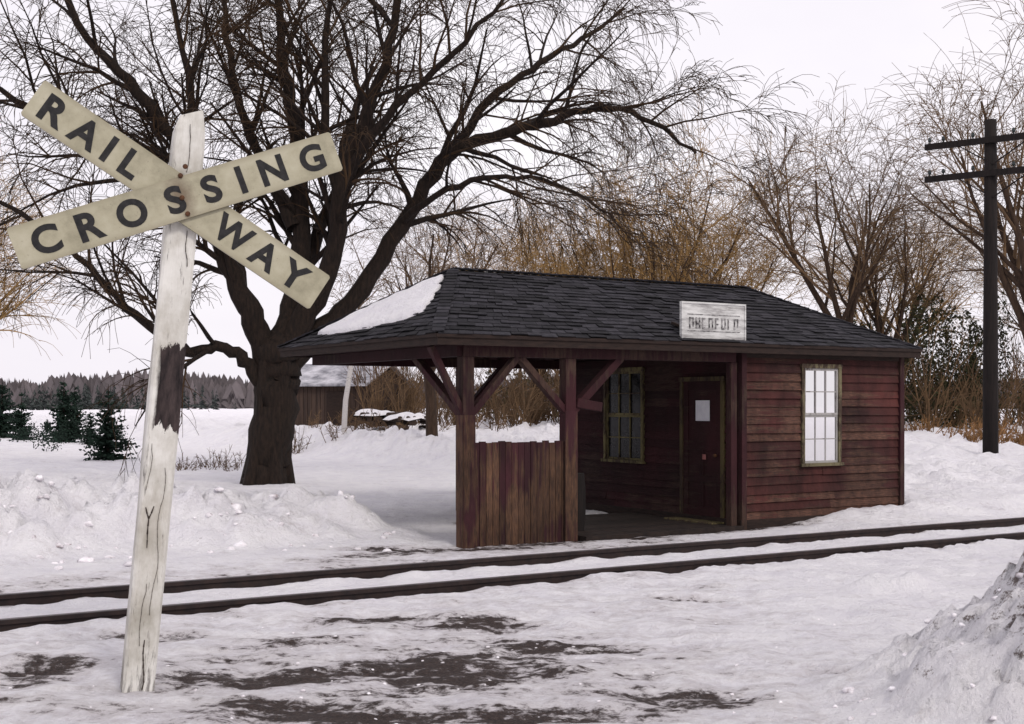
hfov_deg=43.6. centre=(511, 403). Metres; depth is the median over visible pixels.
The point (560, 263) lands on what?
golden willow tree
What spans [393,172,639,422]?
golden willow tree
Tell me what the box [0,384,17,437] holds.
spruce tree
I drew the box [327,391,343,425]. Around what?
shed door
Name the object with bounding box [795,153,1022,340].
bare tree
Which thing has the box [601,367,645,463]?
end window
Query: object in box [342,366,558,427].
brush thicket
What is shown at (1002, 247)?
bare tree
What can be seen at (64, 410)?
spruce tree
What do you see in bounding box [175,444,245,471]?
shrub
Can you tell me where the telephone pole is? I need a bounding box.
[924,119,1023,453]
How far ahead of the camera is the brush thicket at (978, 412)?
48.70 m
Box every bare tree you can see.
[335,163,588,435]
[513,172,693,280]
[589,212,775,291]
[614,57,983,327]
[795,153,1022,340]
[835,0,1023,331]
[934,166,1023,360]
[962,127,1023,312]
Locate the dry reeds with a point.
(974, 437)
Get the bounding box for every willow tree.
[0,0,817,484]
[0,117,93,358]
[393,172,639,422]
[456,177,703,281]
[499,73,857,299]
[617,148,870,312]
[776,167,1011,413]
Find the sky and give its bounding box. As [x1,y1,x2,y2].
[0,0,1023,386]
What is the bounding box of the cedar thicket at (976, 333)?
[843,290,1023,428]
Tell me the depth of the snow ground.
11.26 m
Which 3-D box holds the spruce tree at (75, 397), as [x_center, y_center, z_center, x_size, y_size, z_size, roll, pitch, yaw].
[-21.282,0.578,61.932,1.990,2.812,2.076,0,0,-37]
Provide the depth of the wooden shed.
53.84 m
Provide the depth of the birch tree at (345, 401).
43.92 m
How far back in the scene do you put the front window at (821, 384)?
20.10 m
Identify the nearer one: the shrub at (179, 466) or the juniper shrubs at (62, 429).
the shrub at (179, 466)
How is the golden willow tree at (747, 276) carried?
on the snow ground
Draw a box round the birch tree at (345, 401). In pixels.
[327,199,410,432]
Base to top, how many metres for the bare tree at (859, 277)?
14.353 m
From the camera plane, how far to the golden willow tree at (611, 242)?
49.49 m
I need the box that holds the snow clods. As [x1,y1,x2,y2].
[3,475,1023,723]
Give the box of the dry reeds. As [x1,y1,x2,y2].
[904,410,1023,445]
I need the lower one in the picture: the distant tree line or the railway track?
the railway track
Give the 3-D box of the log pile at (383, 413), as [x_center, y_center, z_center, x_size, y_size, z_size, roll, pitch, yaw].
[-4.985,0.521,46.994,2.004,0.665,1.170,0,0,21]
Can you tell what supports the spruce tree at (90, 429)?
on the snow ground
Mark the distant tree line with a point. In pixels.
(231, 392)
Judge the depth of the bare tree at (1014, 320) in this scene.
80.14 m
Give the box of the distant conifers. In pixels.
[0,382,235,409]
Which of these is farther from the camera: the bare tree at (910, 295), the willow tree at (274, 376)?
the bare tree at (910, 295)
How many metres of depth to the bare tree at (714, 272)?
57.92 m
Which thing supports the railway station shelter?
on the snow ground
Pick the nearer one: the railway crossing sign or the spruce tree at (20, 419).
the railway crossing sign
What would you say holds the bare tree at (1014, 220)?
on the snow ground
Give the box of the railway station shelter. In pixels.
[277,267,922,548]
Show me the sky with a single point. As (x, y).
(860, 39)
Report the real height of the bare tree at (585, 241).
12.277 m
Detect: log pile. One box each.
[348,409,401,426]
[383,412,425,429]
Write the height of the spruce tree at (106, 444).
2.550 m
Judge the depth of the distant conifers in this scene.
202.29 m
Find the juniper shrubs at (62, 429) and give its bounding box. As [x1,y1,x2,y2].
[0,418,132,450]
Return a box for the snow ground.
[0,408,1023,723]
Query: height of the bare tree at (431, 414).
8.899 m
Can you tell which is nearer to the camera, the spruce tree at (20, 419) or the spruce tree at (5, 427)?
the spruce tree at (20, 419)
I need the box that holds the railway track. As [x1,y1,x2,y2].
[0,517,1023,631]
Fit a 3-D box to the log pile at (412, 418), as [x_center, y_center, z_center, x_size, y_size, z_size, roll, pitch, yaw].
[-3.704,0.638,45.998,2.009,0.688,1.170,0,0,-26]
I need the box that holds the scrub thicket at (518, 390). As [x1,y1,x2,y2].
[474,368,557,419]
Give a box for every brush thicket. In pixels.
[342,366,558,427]
[845,295,1023,428]
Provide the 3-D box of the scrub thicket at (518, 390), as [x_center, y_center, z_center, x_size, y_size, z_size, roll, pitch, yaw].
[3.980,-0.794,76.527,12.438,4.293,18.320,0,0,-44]
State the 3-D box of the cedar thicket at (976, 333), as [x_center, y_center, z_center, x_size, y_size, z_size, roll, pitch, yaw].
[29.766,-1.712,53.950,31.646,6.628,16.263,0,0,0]
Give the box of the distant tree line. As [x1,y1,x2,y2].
[0,368,1021,408]
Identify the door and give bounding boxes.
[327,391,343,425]
[664,376,725,524]
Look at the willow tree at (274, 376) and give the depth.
26.47 m
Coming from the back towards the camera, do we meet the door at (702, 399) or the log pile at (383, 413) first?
the log pile at (383, 413)
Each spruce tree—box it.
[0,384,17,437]
[2,392,38,439]
[35,382,86,441]
[55,387,96,439]
[75,412,97,444]
[79,384,139,460]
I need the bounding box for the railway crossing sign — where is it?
[7,81,342,692]
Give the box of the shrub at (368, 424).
[292,404,511,453]
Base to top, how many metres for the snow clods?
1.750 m
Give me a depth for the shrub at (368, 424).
44.50 m
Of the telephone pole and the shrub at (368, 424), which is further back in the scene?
the shrub at (368, 424)
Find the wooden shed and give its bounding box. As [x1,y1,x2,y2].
[295,364,414,426]
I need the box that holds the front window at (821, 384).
[799,364,844,466]
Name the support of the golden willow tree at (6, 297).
on the snow ground

